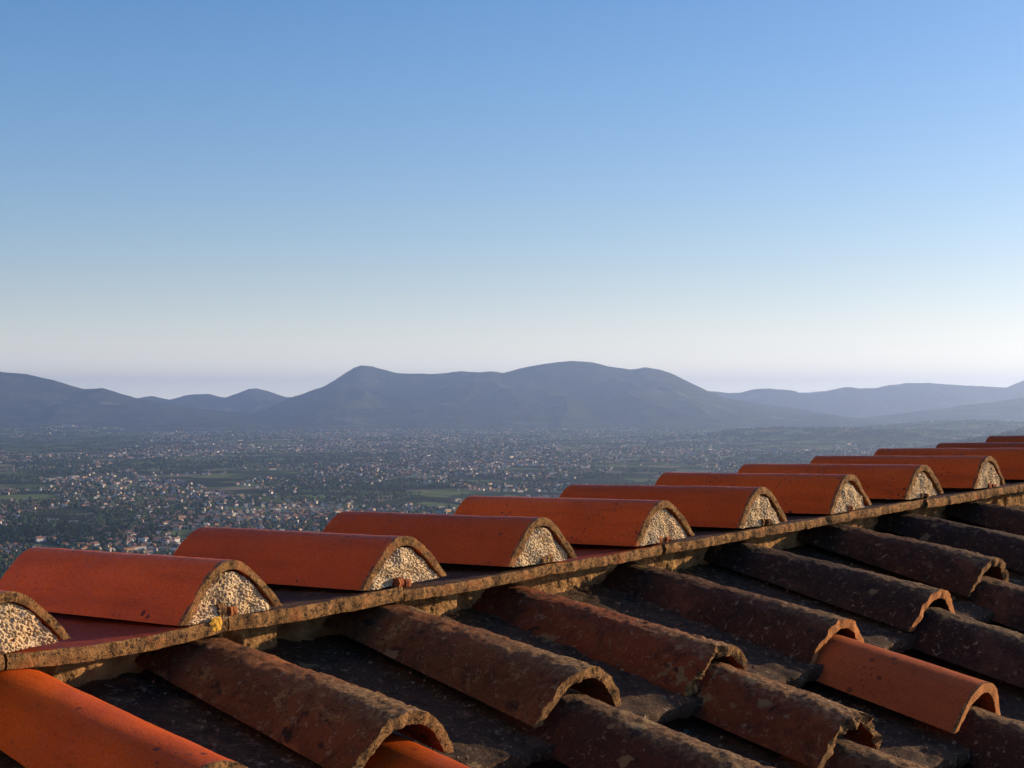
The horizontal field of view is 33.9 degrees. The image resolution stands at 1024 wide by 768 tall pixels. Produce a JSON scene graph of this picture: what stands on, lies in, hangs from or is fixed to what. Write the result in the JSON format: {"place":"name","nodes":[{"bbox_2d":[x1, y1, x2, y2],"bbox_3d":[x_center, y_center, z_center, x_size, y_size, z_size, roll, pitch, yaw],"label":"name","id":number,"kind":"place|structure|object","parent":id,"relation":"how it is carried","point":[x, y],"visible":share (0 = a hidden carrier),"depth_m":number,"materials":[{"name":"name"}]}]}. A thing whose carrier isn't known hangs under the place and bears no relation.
{"place":"outdoors","nodes":[
{"label":"outdoors","id":0,"kind":"place"},
{"bbox_2d":[0,372,409,431],"bbox_3d":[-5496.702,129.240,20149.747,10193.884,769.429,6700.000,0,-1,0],"label":"mountains","id":1,"kind":"structure","parent":0,"point":[29,400],"depth_m":19480.96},
{"bbox_2d":[140,388,291,413],"bbox_3d":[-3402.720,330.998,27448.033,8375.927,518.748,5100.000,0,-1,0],"label":"mountains","id":2,"kind":"structure","parent":0,"point":[249,401],"depth_m":26627.17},
{"bbox_2d":[0,420,1023,578],"bbox_3d":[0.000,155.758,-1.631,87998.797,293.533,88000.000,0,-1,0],"label":"ground","id":3,"kind":"structure","parent":0,"point":[440,496],"depth_m":8843.09,"materials":[{"name":"grey"}]},
{"bbox_2d":[14,537,22,541],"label":"tree","id":4,"kind":"object","parent":3,"relation":"on","point":[18,539],"visible":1,"depth_m":3576.64,"materials":[{"name":"green plant"}]},
{"bbox_2d":[34,536,46,541],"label":"house","id":5,"kind":"structure","parent":3,"relation":"on","point":[41,539],"depth_m":3600.34,"materials":[{"name":"grey paint"}]},
{"bbox_2d":[141,529,150,533],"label":"tree","id":6,"kind":"object","parent":3,"relation":"on","point":[145,531],"visible":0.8,"depth_m":3766.76,"materials":[{"name":"green plant"}]},
{"bbox_2d":[154,525,162,531],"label":"tree","id":7,"kind":"object","parent":3,"relation":"on","point":[158,528],"visible":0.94,"depth_m":3813.22,"materials":[{"name":"green plant"}]},
{"bbox_2d":[163,498,175,500],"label":"warehouse","id":8,"kind":"structure","parent":3,"relation":"on","point":[170,499],"depth_m":4993.06,"materials":[{"name":"beige paint"}]},
{"bbox_2d":[171,537,179,541],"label":"house","id":9,"kind":"structure","parent":3,"relation":"on","point":[176,539],"depth_m":3591.23,"materials":[{"name":"grey paint"}]},
{"bbox_2d":[173,526,179,530],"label":"house","id":10,"kind":"structure","parent":3,"relation":"on","point":[176,528],"depth_m":3913.43,"materials":[{"name":"beige paint"}]},
{"bbox_2d":[236,517,246,520],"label":"house","id":11,"kind":"structure","parent":3,"relation":"on","point":[239,518],"depth_m":4211.90,"materials":[{"name":"grey paint"}]},
{"bbox_2d":[0,425,1003,569],"bbox_3d":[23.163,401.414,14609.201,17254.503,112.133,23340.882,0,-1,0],"label":"distant houses","id":12,"kind":"structure","parent":3,"relation":"on","point":[221,496],"depth_m":7572.70,"materials":[{"name":"paint"}]},
{"bbox_2d":[0,419,1023,577],"bbox_3d":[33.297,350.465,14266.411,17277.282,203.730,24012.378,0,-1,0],"label":"woodland","id":13,"kind":"object","parent":3,"relation":"on","point":[128,515],"visible":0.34,"depth_m":7239.03,"materials":[{"name":"green plant"}]},
{"bbox_2d":[747,457,756,460],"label":"apartment block","id":14,"kind":"structure","parent":3,"relation":"on","point":[751,458],"depth_m":8394.24,"materials":[{"name":"grey paint"}]},
{"bbox_2d":[771,447,777,452],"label":"apartment block","id":15,"kind":"structure","parent":3,"relation":"on","point":[774,449],"depth_m":9834.25,"materials":[{"name":"grey paint"}]},
{"bbox_2d":[781,450,791,453],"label":"apartment block","id":16,"kind":"structure","parent":3,"relation":"on","point":[786,451],"depth_m":9607.73,"materials":[{"name":"grey paint"}]},
{"bbox_2d":[0,0,1023,399],"label":"sky","id":17,"kind":"structure","parent":0,"point":[221,198],"materials":[{"name":"blue"}]},
{"bbox_2d":[252,361,900,428],"bbox_3d":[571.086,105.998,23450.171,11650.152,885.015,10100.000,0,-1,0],"label":"mountains","id":18,"kind":"structure","parent":0,"point":[574,394],"depth_m":20674.57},
{"bbox_2d":[801,391,823,393],"bbox_3d":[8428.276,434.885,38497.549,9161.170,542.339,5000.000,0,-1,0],"label":"mountains","id":19,"kind":"structure","parent":0,"point":[812,392],"depth_m":38425.82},
{"bbox_2d":[709,381,1023,417],"bbox_3d":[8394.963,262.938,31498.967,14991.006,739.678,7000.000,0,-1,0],"label":"mountains","id":20,"kind":"structure","parent":0,"point":[852,402],"depth_m":30447.34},
{"bbox_2d":[866,397,1023,423],"bbox_3d":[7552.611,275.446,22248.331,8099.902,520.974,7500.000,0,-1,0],"label":"mountains","id":21,"kind":"structure","parent":0,"point":[1009,410],"depth_m":21809.59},
{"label":"tiled roof","id":22,"kind":"object","parent":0,"visible":0},
{"bbox_2d":[0,642,4,670],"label":"pan tile","id":23,"kind":"object","parent":22,"relation":"on","point":[2,663],"visible":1,"depth_m":1.79,"materials":[{"name":"ceramic"}]},
{"bbox_2d":[0,590,70,653],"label":"ridge tile","id":24,"kind":"object","parent":23,"relation":"on","point":[26,621],"visible":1,"depth_m":1.81,"materials":[{"name":"ceramic"}]},
{"bbox_2d":[0,750,25,767],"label":"gutter tile","id":25,"kind":"object","parent":22,"relation":"on","point":[6,761],"visible":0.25,"depth_m":1.71,"materials":[{"name":"ceramic"}]},
{"bbox_2d":[32,653,145,686],"bbox_3d":[-0.527,0.347,1.988,0.103,0.104,0.300,7,6,40],"label":"mortar bed","id":26,"kind":"object","parent":22,"relation":"on","point":[77,674],"visible":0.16,"depth_m":1.97,"materials":[{"name":"beige concrete"}]},
{"bbox_2d":[3,603,228,669],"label":"pan tile","id":27,"kind":"object","parent":26,"relation":"on","point":[93,638],"visible":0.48,"depth_m":1.95,"materials":[{"name":"ceramic"}]},
{"bbox_2d":[0,547,282,625],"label":"ridge tile","id":28,"kind":"object","parent":27,"relation":"on","point":[168,590],"visible":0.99,"depth_m":2.08,"materials":[{"name":"ceramic"}]},
{"bbox_2d":[73,669,324,767],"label":"gutter tile","id":29,"kind":"object","parent":22,"relation":"on","point":[164,711],"visible":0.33,"depth_m":1.89,"materials":[{"name":"ceramic"}]},
{"bbox_2d":[0,655,247,767],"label":"cover tile","id":30,"kind":"object","parent":29,"relation":"on","point":[47,721],"visible":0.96,"depth_m":1.67,"materials":[{"name":"orange ceramic"}]},
{"bbox_2d":[214,615,341,649],"bbox_3d":[-0.332,0.339,2.216,0.100,0.104,0.300,7,6,40],"label":"mortar bed","id":31,"kind":"object","parent":22,"relation":"on","point":[261,638],"visible":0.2,"depth_m":2.20,"materials":[{"name":"beige concrete"}]},
{"bbox_2d":[226,577,403,630],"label":"pan tile","id":32,"kind":"object","parent":31,"relation":"on","point":[300,603],"visible":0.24,"depth_m":2.17,"materials":[{"name":"ceramic"}]},
{"bbox_2d":[172,527,446,590],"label":"ridge tile","id":33,"kind":"object","parent":32,"relation":"on","point":[360,562],"visible":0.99,"depth_m":2.30,"materials":[{"name":"ceramic"}]},
{"bbox_2d":[259,634,555,767],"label":"gutter tile","id":34,"kind":"object","parent":22,"relation":"on","point":[518,747],"visible":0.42,"depth_m":2.07,"materials":[{"name":"ceramic"}]},
{"bbox_2d":[134,635,453,767],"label":"cover tile","id":35,"kind":"object","parent":34,"relation":"on","point":[325,720],"visible":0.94,"depth_m":1.87,"materials":[{"name":"brown ceramic"}]},
{"bbox_2d":[394,589,484,615],"bbox_3d":[-0.135,0.331,2.442,0.102,0.104,0.300,7,6,40],"label":"mortar bed","id":36,"kind":"object","parent":22,"relation":"on","point":[440,605],"visible":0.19,"depth_m":2.42,"materials":[{"name":"beige concrete"}]},
{"bbox_2d":[401,556,546,600],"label":"pan tile","id":37,"kind":"object","parent":36,"relation":"on","point":[459,578],"visible":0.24,"depth_m":2.40,"materials":[{"name":"ceramic"}]},
{"bbox_2d":[323,511,576,566],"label":"ridge tile","id":38,"kind":"object","parent":37,"relation":"on","point":[509,541],"visible":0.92,"depth_m":2.51,"materials":[{"name":"ceramic"}]},
{"bbox_2d":[526,760,569,767],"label":"gutter tile","id":39,"kind":"object","parent":22,"relation":"on","point":[554,764],"visible":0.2,"depth_m":2.02,"materials":[{"name":"ceramic"}]},
{"bbox_2d":[363,733,469,767],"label":"cover tile","id":40,"kind":"object","parent":39,"relation":"on","point":[393,750],"visible":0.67,"depth_m":1.80,"materials":[{"name":"orange ceramic"}]},
{"bbox_2d":[515,564,617,593],"bbox_3d":[0.061,0.323,2.669,0.103,0.104,0.300,7,6,40],"label":"mortar bed","id":41,"kind":"object","parent":22,"relation":"on","point":[558,582],"visible":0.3,"depth_m":2.64,"materials":[{"name":"beige concrete"}]},
{"bbox_2d":[447,535,662,574],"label":"pan tile","id":42,"kind":"object","parent":41,"relation":"on","point":[589,556],"visible":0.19,"depth_m":2.62,"materials":[{"name":"ceramic"}]},
{"bbox_2d":[454,496,694,546],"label":"ridge tile","id":43,"kind":"object","parent":42,"relation":"on","point":[620,522],"visible":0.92,"depth_m":2.74,"materials":[{"name":"ceramic"}]},
{"bbox_2d":[436,608,703,723],"bbox_3d":[0.031,0.380,2.284,0.445,0.030,0.288,16,12,39],"label":"gutter tile","id":44,"kind":"object","parent":22,"relation":"on","point":[658,705],"visible":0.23,"depth_m":2.24,"materials":[{"name":"ceramic"}]},
{"bbox_2d":[322,602,620,726],"bbox_3d":[-0.063,0.329,2.168,0.415,0.064,0.169,16,11,40],"label":"cover tile","id":45,"kind":"object","parent":44,"relation":"on","point":[528,684],"visible":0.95,"depth_m":2.10,"materials":[{"name":"brown ceramic"}]},
{"bbox_2d":[471,583,748,696],"bbox_3d":[0.131,0.338,2.392,0.419,0.062,0.162,16,12,39],"label":"cover tile","id":46,"kind":"object","parent":44,"relation":"on","point":[675,660],"visible":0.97,"depth_m":2.32,"materials":[{"name":"red ceramic"}]},
{"bbox_2d":[120,522,1022,767],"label":"roof grit","id":47,"kind":"object","parent":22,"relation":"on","point":[213,745],"visible":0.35,"depth_m":2.25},
{"bbox_2d":[635,546,711,571],"bbox_3d":[0.257,0.315,2.896,0.103,0.104,0.300,7,6,40],"label":"mortar bed","id":48,"kind":"object","parent":22,"relation":"on","point":[676,561],"visible":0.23,"depth_m":2.87,"materials":[{"name":"beige concrete"}]},
{"bbox_2d":[569,519,765,553],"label":"pan tile","id":49,"kind":"object","parent":48,"relation":"on","point":[702,537],"visible":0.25,"depth_m":2.84,"materials":[{"name":"ceramic"}]},
{"bbox_2d":[559,484,786,528],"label":"ridge tile","id":50,"kind":"object","parent":49,"relation":"on","point":[723,507],"visible":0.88,"depth_m":2.95,"materials":[{"name":"ceramic"}]},
{"bbox_2d":[555,584,824,688],"bbox_3d":[0.230,0.374,2.509,0.452,0.030,0.288,16,12,39],"label":"gutter tile","id":51,"kind":"object","parent":22,"relation":"on","point":[788,671],"visible":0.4,"depth_m":2.53,"materials":[{"name":"ceramic"}]},
{"bbox_2d":[600,561,863,663],"bbox_3d":[0.332,0.331,2.620,0.425,0.060,0.159,16,13,40],"label":"cover tile","id":52,"kind":"object","parent":51,"relation":"on","point":[800,633],"visible":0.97,"depth_m":2.55,"materials":[{"name":"ceramic"}]},
{"bbox_2d":[661,716,795,767],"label":"gutter tile","id":53,"kind":"object","parent":22,"relation":"on","point":[696,728],"visible":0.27,"depth_m":2.18,"materials":[{"name":"ceramic"}]},
{"bbox_2d":[502,689,773,767],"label":"cover tile","id":54,"kind":"object","parent":53,"relation":"on","point":[580,730],"visible":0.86,"depth_m":1.96,"materials":[{"name":"ceramic"}]},
{"bbox_2d":[743,528,805,549],"bbox_3d":[0.453,0.306,3.123,0.103,0.104,0.300,7,6,40],"label":"mortar bed","id":55,"kind":"object","parent":22,"relation":"on","point":[785,540],"visible":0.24,"depth_m":3.11,"materials":[{"name":"beige concrete"}]},
{"bbox_2d":[690,506,852,534],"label":"pan tile","id":56,"kind":"object","parent":55,"relation":"on","point":[797,521],"visible":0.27,"depth_m":3.06,"materials":[{"name":"ceramic"}]},
{"bbox_2d":[655,472,871,513],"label":"ridge tile","id":57,"kind":"object","parent":56,"relation":"on","point":[816,493],"visible":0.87,"depth_m":3.18,"materials":[{"name":"ceramic"}]},
{"bbox_2d":[671,562,916,652],"bbox_3d":[0.422,0.365,2.739,0.443,0.031,0.288,16,12,39],"label":"gutter tile","id":58,"kind":"object","parent":22,"relation":"on","point":[894,641],"visible":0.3,"depth_m":2.77,"materials":[{"name":"ceramic"}]},
{"bbox_2d":[704,540,954,631],"bbox_3d":[0.527,0.315,2.843,0.429,0.062,0.164,16,11,39],"label":"cover tile","id":59,"kind":"object","parent":58,"relation":"on","point":[897,603],"visible":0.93,"depth_m":2.77,"materials":[{"name":"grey ceramic"}]},
{"bbox_2d":[840,516,882,530],"bbox_3d":[0.649,0.298,3.350,0.104,0.104,0.300,7,6,40],"label":"mortar bed","id":60,"kind":"object","parent":22,"relation":"on","point":[869,523],"visible":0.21,"depth_m":3.35,"materials":[{"name":"brown concrete"}]},
{"bbox_2d":[846,493,924,518],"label":"pan tile","id":61,"kind":"object","parent":60,"relation":"on","point":[878,508],"visible":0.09,"depth_m":3.29,"materials":[{"name":"ceramic"}]},
{"bbox_2d":[737,464,942,499],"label":"ridge tile","id":62,"kind":"object","parent":61,"relation":"on","point":[894,481],"visible":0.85,"depth_m":3.41,"materials":[{"name":"ceramic"}]},
{"bbox_2d":[798,681,969,767],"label":"gutter tile","id":63,"kind":"object","parent":22,"relation":"on","point":[897,737],"visible":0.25,"depth_m":2.30,"materials":[{"name":"ceramic"}]},
{"bbox_2d":[694,660,881,767],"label":"cover tile","id":64,"kind":"object","parent":63,"relation":"on","point":[805,727],"visible":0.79,"depth_m":2.16,"materials":[{"name":"red ceramic"}]},
{"bbox_2d":[781,543,994,623],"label":"gutter tile","id":65,"kind":"object","parent":22,"relation":"on","point":[983,614],"visible":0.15,"depth_m":3.06,"materials":[{"name":"ceramic"}]},
{"bbox_2d":[796,523,1008,596],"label":"cover tile","id":66,"kind":"object","parent":65,"relation":"on","point":[956,570],"visible":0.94,"depth_m":3.02,"materials":[{"name":"ceramic"}]},
{"bbox_2d":[904,502,949,518],"bbox_3d":[0.844,0.290,3.578,0.102,0.104,0.300,7,6,40],"label":"mortar bed","id":67,"kind":"object","parent":22,"relation":"on","point":[936,512],"visible":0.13,"depth_m":3.57,"materials":[{"name":"brown concrete"}]},
{"bbox_2d":[869,483,992,507],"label":"pan tile","id":68,"kind":"object","parent":67,"relation":"on","point":[948,497],"visible":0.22,"depth_m":3.51,"materials":[{"name":"ceramic"}]},
{"bbox_2d":[810,455,1005,488],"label":"ridge tile","id":69,"kind":"object","parent":68,"relation":"on","point":[966,472],"visible":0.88,"depth_m":3.63,"materials":[{"name":"ceramic"}]},
{"bbox_2d":[875,529,1023,585],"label":"gutter tile","id":70,"kind":"object","parent":22,"relation":"on","point":[1016,577],"visible":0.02,"depth_m":3.18,"materials":[{"name":"ceramic"}]},
{"bbox_2d":[875,511,1023,572],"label":"cover tile","id":71,"kind":"object","parent":70,"relation":"on","point":[1007,548],"visible":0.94,"depth_m":3.28,"materials":[{"name":"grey ceramic"}]},
{"bbox_2d":[899,649,1023,720],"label":"gutter tile","id":72,"kind":"object","parent":22,"relation":"on","point":[1011,698],"visible":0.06,"depth_m":2.59,"materials":[{"name":"ceramic"}]},
{"bbox_2d":[942,516,998,530],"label":"gutter tile","id":73,"kind":"object","parent":22,"relation":"on","point":[953,519],"visible":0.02,"depth_m":3.60,"materials":[{"name":"ceramic"}]},
{"bbox_2d":[942,501,1023,535],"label":"cover tile","id":74,"kind":"object","parent":73,"relation":"on","point":[1008,519],"visible":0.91,"depth_m":3.56,"materials":[{"name":"ceramic"}]},
{"bbox_2d":[974,492,1018,505],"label":"mortar bed","id":75,"kind":"object","parent":22,"relation":"on","point":[1009,499],"visible":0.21,"depth_m":3.84,"materials":[{"name":"beige concrete"}]},
{"bbox_2d":[943,480,1023,495],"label":"pan tile","id":76,"kind":"object","parent":75,"relation":"on","point":[1012,486],"visible":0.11,"depth_m":3.69,"materials":[{"name":"ceramic"}]},
{"bbox_2d":[874,448,1023,479],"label":"ridge tile","id":77,"kind":"object","parent":76,"relation":"on","point":[1010,462],"visible":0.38,"depth_m":3.91,"materials":[{"name":"ceramic"}]},
{"bbox_2d":[988,622,1023,633],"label":"gutter tile","id":78,"kind":"object","parent":22,"relation":"on","point":[1005,626],"visible":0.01,"depth_m":2.94,"materials":[{"name":"ceramic"}]},
{"bbox_2d":[887,606,1023,688],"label":"cover tile","id":79,"kind":"object","parent":78,"relation":"on","point":[995,652],"visible":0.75,"depth_m":2.63,"materials":[{"name":"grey ceramic"}]},
{"bbox_2d":[937,575,1023,630],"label":"cover tile","id":80,"kind":"object","parent":78,"relation":"on","point":[1003,600],"visible":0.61,"depth_m":2.91,"materials":[{"name":"ceramic"}]},
{"bbox_2d":[1010,505,1023,509],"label":"gutter tile","id":81,"kind":"object","parent":22,"relation":"on","point":[1017,507],"visible":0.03,"depth_m":3.84,"materials":[{"name":"ceramic"}]},
{"bbox_2d":[1018,491,1023,506],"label":"mortar bed","id":82,"kind":"object","parent":22,"relation":"on","point":[1021,499],"visible":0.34,"depth_m":3.90,"materials":[{"name":"beige concrete"}]},
{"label":"gutter tile","id":83,"kind":"object","parent":22,"relation":"on","visible":0},
{"bbox_2d":[779,737,924,767],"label":"cover tile","id":84,"kind":"object","parent":83,"relation":"on","point":[848,754],"visible":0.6,"depth_m":2.11,"materials":[{"name":"brown ceramic"}]},
{"bbox_2d":[913,705,1023,767],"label":"cover tile","id":85,"kind":"object","parent":83,"relation":"on","point":[990,739],"visible":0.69,"depth_m":2.29,"materials":[{"name":"ceramic"}]},
{"bbox_2d":[815,633,1000,733],"bbox_3d":[0.542,0.413,2.438,0.306,0.060,0.152,16,11,39],"label":"cover tile","id":86,"kind":"object","parent":85,"relation":"on","point":[945,699],"visible":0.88,"depth_m":2.38,"materials":[{"name":"orange ceramic"}]},
{"label":"pan tile","id":87,"kind":"object","parent":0,"visible":0},
{"bbox_2d":[936,442,1023,447],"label":"ridge tile","id":88,"kind":"object","parent":87,"relation":"on","point":[986,445],"visible":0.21,"depth_m":4.24,"materials":[{"name":"ceramic"}]},
{"label":"pan tile","id":89,"kind":"object","parent":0,"visible":0},
{"bbox_2d":[985,435,1023,441],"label":"ridge tile","id":90,"kind":"object","parent":89,"relation":"on","point":[1017,438],"visible":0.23,"depth_m":4.51,"materials":[{"name":"ceramic"}]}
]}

